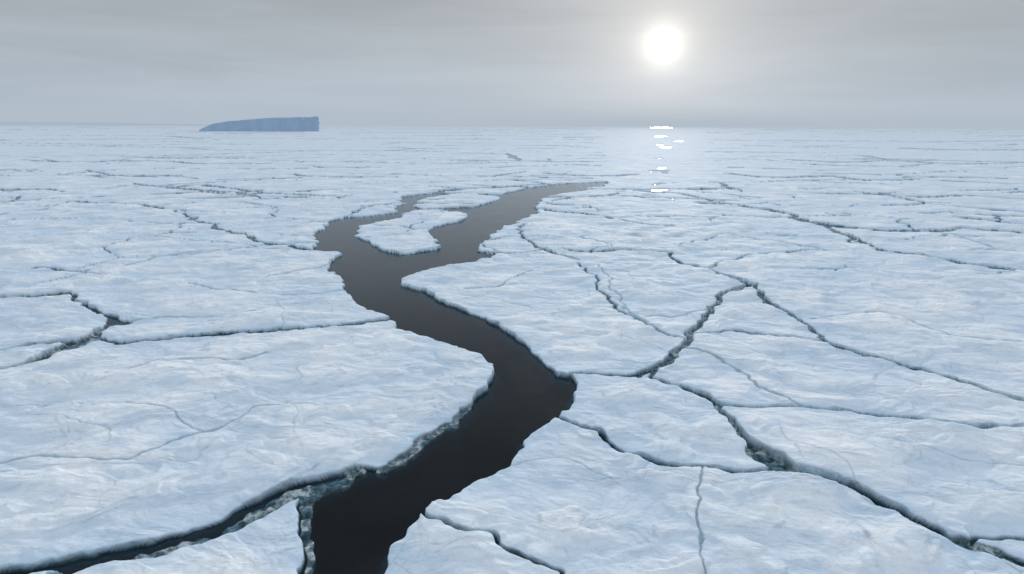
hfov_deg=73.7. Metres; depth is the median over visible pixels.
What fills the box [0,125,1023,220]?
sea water
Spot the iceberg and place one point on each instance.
(292, 124)
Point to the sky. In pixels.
(812, 63)
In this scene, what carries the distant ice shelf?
on the sea water
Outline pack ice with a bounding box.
[0,124,1023,573]
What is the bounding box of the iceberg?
[199,116,319,131]
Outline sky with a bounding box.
[0,0,1023,126]
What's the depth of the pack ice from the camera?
36.41 m
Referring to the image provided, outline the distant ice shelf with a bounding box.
[0,122,208,125]

